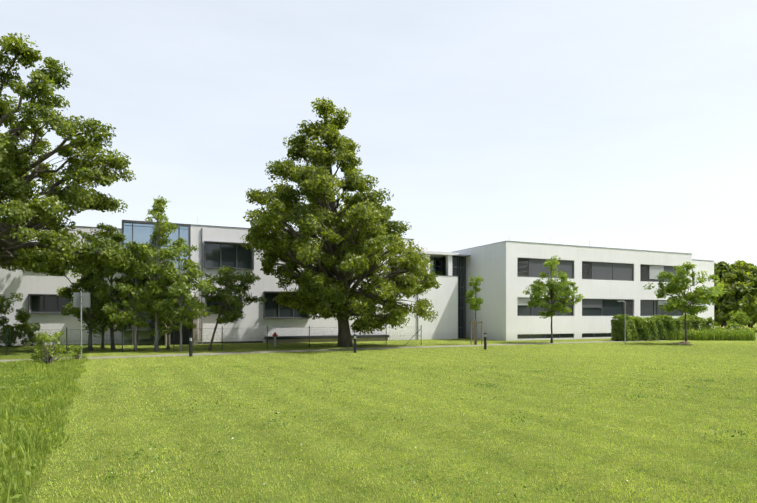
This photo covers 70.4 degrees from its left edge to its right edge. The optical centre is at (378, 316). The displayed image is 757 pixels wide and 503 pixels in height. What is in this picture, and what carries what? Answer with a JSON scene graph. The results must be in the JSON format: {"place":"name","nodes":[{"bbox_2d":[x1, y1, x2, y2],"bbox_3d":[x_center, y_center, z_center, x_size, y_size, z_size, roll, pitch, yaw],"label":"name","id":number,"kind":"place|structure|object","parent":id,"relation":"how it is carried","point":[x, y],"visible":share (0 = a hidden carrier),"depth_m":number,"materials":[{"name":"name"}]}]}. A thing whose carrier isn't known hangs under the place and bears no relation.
{"place":"outdoors","nodes":[
{"label":"outdoors","id":0,"kind":"place"},
{"bbox_2d":[0,353,93,502],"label":"tall grass","id":1,"kind":"structure","parent":0,"point":[24,461],"depth_m":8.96,"materials":[{"name":"green plant"}]},
{"bbox_2d":[0,32,135,276],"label":"tree","id":2,"kind":"object","parent":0,"point":[15,210],"depth_m":27.74,"materials":[{"name":"green plant"}]},
{"bbox_2d":[28,220,693,344],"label":"window frames","id":3,"kind":"structure","parent":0,"point":[293,317],"depth_m":39.07,"materials":[{"name":"black metal"}]},
{"bbox_2d":[31,243,692,345],"bbox_3d":[2.764,-1.659,41.974,63.186,7.000,5.412,0,0,-18],"label":"window glass","id":4,"kind":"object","parent":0,"point":[611,307],"depth_m":38.13,"materials":[{"name":"black glass"}]},
{"bbox_2d":[0,323,756,502],"bbox_3d":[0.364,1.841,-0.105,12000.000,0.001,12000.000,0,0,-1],"label":"ground","id":5,"kind":"structure","parent":0,"point":[370,356],"depth_m":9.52,"materials":[{"name":"green plant"}]},
{"bbox_2d":[0,293,32,346],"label":"shrub","id":6,"kind":"object","parent":5,"relation":"on","point":[24,317],"depth_m":32.77,"materials":[{"name":"green plant"}]},
{"bbox_2d":[20,322,46,345],"bbox_3d":[-21.915,1.123,33.824,1.420,1.631,2.242,0,0,-1],"label":"dark shrub","id":7,"kind":"object","parent":5,"relation":"on","point":[36,326],"depth_m":33.59,"materials":[{"name":"green plant"}]},
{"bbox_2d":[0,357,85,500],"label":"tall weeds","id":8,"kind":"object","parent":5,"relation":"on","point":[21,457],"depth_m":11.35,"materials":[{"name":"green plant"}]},
{"bbox_2d":[30,331,75,364],"bbox_3d":[-12.562,1.198,20.614,1.584,1.408,1.561,0,0,-1],"label":"bush","id":9,"kind":"object","parent":5,"relation":"on","point":[48,339],"depth_m":20.50,"materials":[{"name":"green plant"}]},
{"bbox_2d":[69,345,85,359],"bbox_3d":[-12.997,1.548,23.022,0.704,0.748,0.844,0,0,-1],"label":"bush","id":10,"kind":"object","parent":5,"relation":"on","point":[76,349],"depth_m":23.02,"materials":[{"name":"green plant"}]},
{"bbox_2d":[80,291,81,357],"bbox_3d":[-13.054,0.356,23.555,0.065,2.970,0.068,0,0,-1],"label":"sign post","id":11,"kind":"object","parent":5,"relation":"on","point":[81,323],"visible":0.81,"depth_m":23.53,"materials":[{"name":"grey metal"}]},
{"bbox_2d":[73,292,89,306],"bbox_3d":[-13.048,-0.739,23.573,0.660,0.660,0.092,0,0,-15],"label":"sign board","id":12,"kind":"object","parent":11,"relation":"attached to","point":[77,296],"visible":0.88,"depth_m":23.58,"materials":[{"name":"grey metal"}]},
{"bbox_2d":[56,271,134,348],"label":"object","id":13,"kind":"object","parent":5,"relation":"on","point":[85,310],"depth_m":30.89,"materials":[{"name":"green plant"}]},
{"bbox_2d":[50,232,141,350],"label":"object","id":14,"kind":"object","parent":5,"relation":"on","point":[83,284],"depth_m":28.53,"materials":[{"name":"green plant"}]},
{"bbox_2d":[82,222,153,349],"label":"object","id":15,"kind":"object","parent":5,"relation":"on","point":[114,236],"depth_m":29.41,"materials":[{"name":"green plant"}]},
{"bbox_2d":[93,241,164,350],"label":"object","id":16,"kind":"object","parent":5,"relation":"on","point":[114,315],"depth_m":28.06,"materials":[{"name":"green plant"}]},
{"bbox_2d":[123,195,199,350],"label":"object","id":17,"kind":"object","parent":5,"relation":"on","point":[159,207],"depth_m":28.60,"materials":[{"name":"green plant"}]},
{"bbox_2d":[146,263,195,348],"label":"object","id":18,"kind":"object","parent":5,"relation":"on","point":[189,325],"depth_m":30.53,"materials":[{"name":"green plant"}]},
{"bbox_2d":[149,245,216,350],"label":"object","id":19,"kind":"object","parent":5,"relation":"on","point":[176,290],"depth_m":28.17,"materials":[{"name":"green plant"}]},
{"bbox_2d":[189,336,192,355],"bbox_3d":[-8.740,1.374,24.967,0.214,0.935,0.220,0,0,-1],"label":"bollard","id":20,"kind":"object","parent":5,"relation":"on","point":[190,348],"visible":0.98,"depth_m":24.91,"materials":[{"name":"grey metal"}]},
{"bbox_2d":[1,326,420,353],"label":"fence","id":21,"kind":"object","parent":5,"relation":"on","point":[197,338],"depth_m":29.26,"materials":[{"name":"grey metal"}]},
{"bbox_2d":[6,325,421,354],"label":"fence posts","id":22,"kind":"object","parent":5,"relation":"on","point":[208,328],"visible":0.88,"depth_m":29.73,"materials":[{"name":"grey metal"}]},
{"bbox_2d":[200,266,267,349],"bbox_3d":[-8.091,-0.466,29.568,3.493,4.675,2.710,0,0,23],"label":"leaning tree","id":23,"kind":"object","parent":5,"relation":"on","point":[230,315],"depth_m":29.45,"materials":[{"name":"green plant"}]},
{"bbox_2d":[240,96,440,346],"bbox_3d":[-2.136,-5.705,32.474,11.580,15.156,12.352,0,0,-1],"label":"tree","id":24,"kind":"object","parent":5,"relation":"on","point":[377,217],"depth_m":30.55,"materials":[{"name":"green plant"}]},
{"bbox_2d":[353,334,356,352],"bbox_3d":[-1.202,1.374,27.464,0.214,0.935,0.220,0,0,-1],"label":"bollard","id":25,"kind":"object","parent":5,"relation":"on","point":[355,335],"visible":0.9,"depth_m":27.39,"materials":[{"name":"grey metal"}]},
{"bbox_2d":[0,225,713,345],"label":"building walls","id":26,"kind":"structure","parent":5,"relation":"on","point":[502,286],"depth_m":42.17,"materials":[{"name":"white paint"}]},
{"bbox_2d":[124,223,440,276],"bbox_3d":[-5.488,-4.274,40.815,25.369,3.630,0.488,0,0,-31],"label":"window glass","id":27,"kind":"object","parent":26,"relation":"on","point":[141,233],"depth_m":35.31,"materials":[{"name":"blue glass"}]},
{"bbox_2d":[201,228,417,343],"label":"rain pipes","id":28,"kind":"object","parent":26,"relation":"attached to","point":[202,289],"visible":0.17,"depth_m":36.40,"materials":[{"name":"grey metal"}]},
{"bbox_2d":[65,224,711,275],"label":"building caps","id":29,"kind":"object","parent":26,"relation":"on","point":[459,255],"visible":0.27,"depth_m":43.99,"materials":[{"name":"grey metal"}]},
{"bbox_2d":[517,265,666,304],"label":"building screens","id":30,"kind":"object","parent":26,"relation":"attached to","point":[655,270],"visible":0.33,"depth_m":47.73,"materials":[{"name":"grey fabric"}]},
{"bbox_2d":[29,363,756,502],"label":"lawn clover","id":31,"kind":"object","parent":5,"relation":"on","point":[409,461],"visible":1,"depth_m":9.65,"materials":[{"name":"green plant"}]},
{"bbox_2d":[85,375,736,498],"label":"lawn daisies","id":32,"kind":"object","parent":5,"relation":"on","point":[337,456],"visible":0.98,"depth_m":7.95,"materials":[{"name":"white plant"}]},
{"bbox_2d":[469,321,482,344],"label":"tree stakes","id":33,"kind":"object","parent":5,"relation":"on","point":[474,322],"visible":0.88,"depth_m":35.25,"materials":[{"name":"brown wood"}]},
{"bbox_2d":[483,333,486,349],"bbox_3d":[5.983,1.374,30.051,0.214,0.935,0.220,0,0,-1],"label":"bollard","id":34,"kind":"object","parent":5,"relation":"on","point":[485,343],"visible":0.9,"depth_m":30.00,"materials":[{"name":"grey metal"}]},
{"bbox_2d":[617,301,625,343],"bbox_3d":[16.198,0.383,35.719,0.533,2.917,0.140,0,0,-1],"label":"pole light","id":35,"kind":"object","parent":5,"relation":"on","point":[625,320],"visible":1,"depth_m":35.70,"materials":[{"name":"grey metal"}]},
{"bbox_2d":[611,314,705,340],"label":"hedge","id":36,"kind":"object","parent":5,"relation":"on","point":[649,332],"depth_m":41.25,"materials":[{"name":"green plant"}]},
{"bbox_2d":[623,315,691,319],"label":"hedge shoots","id":37,"kind":"object","parent":36,"relation":"attached to","point":[662,319],"visible":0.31,"depth_m":42.60,"materials":[{"name":"green plant"}]},
{"bbox_2d":[667,340,692,344],"bbox_3d":[19.853,1.702,35.267,1.265,0.366,0.997,0,0,-1],"label":"soil patch","id":38,"kind":"object","parent":5,"relation":"on","point":[681,343],"visible":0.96,"depth_m":35.07,"materials":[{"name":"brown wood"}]},
{"bbox_2d":[665,333,755,340],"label":"wild grass","id":39,"kind":"structure","parent":5,"relation":"on","point":[720,337],"depth_m":41.66,"materials":[{"name":"green plant"}]},
{"bbox_2d":[665,326,755,339],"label":"wild grass","id":40,"kind":"structure","parent":5,"relation":"on","point":[693,332],"depth_m":41.92,"materials":[{"name":"green plant"}]},
{"bbox_2d":[703,317,719,330],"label":"loose shrub","id":41,"kind":"object","parent":5,"relation":"on","point":[709,321],"depth_m":44.81,"materials":[{"name":"green plant"}]},
{"bbox_2d":[725,322,743,329],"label":"loose shrub","id":42,"kind":"object","parent":5,"relation":"on","point":[733,326],"visible":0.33,"depth_m":44.69,"materials":[{"name":"green plant"}]},
{"bbox_2d":[714,261,756,327],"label":"tree","id":43,"kind":"object","parent":5,"relation":"on","point":[740,298],"depth_m":61.72,"materials":[{"name":"green plant"}]},
{"bbox_2d":[717,260,756,327],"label":"tree","id":44,"kind":"object","parent":5,"relation":"on","point":[746,267],"depth_m":66.03,"materials":[{"name":"green plant"}]},
{"bbox_2d":[726,310,751,328],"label":"loose shrub","id":45,"kind":"object","parent":5,"relation":"on","point":[739,315],"depth_m":46.92,"materials":[{"name":"green plant"}]},
{"bbox_2d":[0,337,756,361],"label":"gravel path","id":46,"kind":"structure","parent":0,"point":[221,353],"depth_m":29.16,"materials":[{"name":"grey gravel"}]},
{"bbox_2d":[0,0,756,266],"label":"sky","id":47,"kind":"structure","parent":0,"point":[622,124],"materials":[{"name":"white"}]},
{"bbox_2d":[414,246,458,257],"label":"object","id":48,"kind":"structure","parent":0,"point":[434,254],"depth_m":44.73,"materials":[{"name":"white paint"}]},
{"bbox_2d":[442,257,445,275],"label":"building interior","id":49,"kind":"object","parent":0,"point":[444,265],"depth_m":46.64,"materials":[{"name":"black"}]},
{"bbox_2d":[465,275,483,344],"bbox_3d":[6.410,-0.436,35.510,1.213,4.569,1.861,0,0,23],"label":"tree","id":50,"kind":"object","parent":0,"point":[473,301],"depth_m":35.21,"materials":[{"name":"green plant"}]},
{"bbox_2d":[523,255,583,342],"bbox_3d":[12.170,-1.213,37.389,4.127,6.116,3.714,0,0,20],"label":"tree","id":51,"kind":"object","parent":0,"point":[537,287],"depth_m":37.15,"materials":[{"name":"green plant"}]},
{"bbox_2d":[517,258,648,314],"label":"building louvres","id":52,"kind":"object","parent":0,"point":[643,273],"visible":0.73,"depth_m":44.64,"materials":[{"name":"grey metal"}]},
{"bbox_2d":[529,259,682,307],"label":"window blinds","id":53,"kind":"object","parent":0,"point":[611,271],"visible":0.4,"depth_m":45.02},
{"bbox_2d":[643,262,725,343],"bbox_3d":[20.683,-0.933,35.693,4.559,5.552,4.457,0,0,-36],"label":"tree","id":54,"kind":"object","parent":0,"point":[676,304],"depth_m":35.54,"materials":[{"name":"green plant"}]},
{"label":"terrace planter","id":55,"kind":"object","parent":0,"visible":0},
{"bbox_2d":[430,269,444,275],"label":"terrace plants","id":56,"kind":"object","parent":55,"relation":"on","point":[435,272],"visible":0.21,"depth_m":45.52,"materials":[{"name":"green plant"}]}
]}

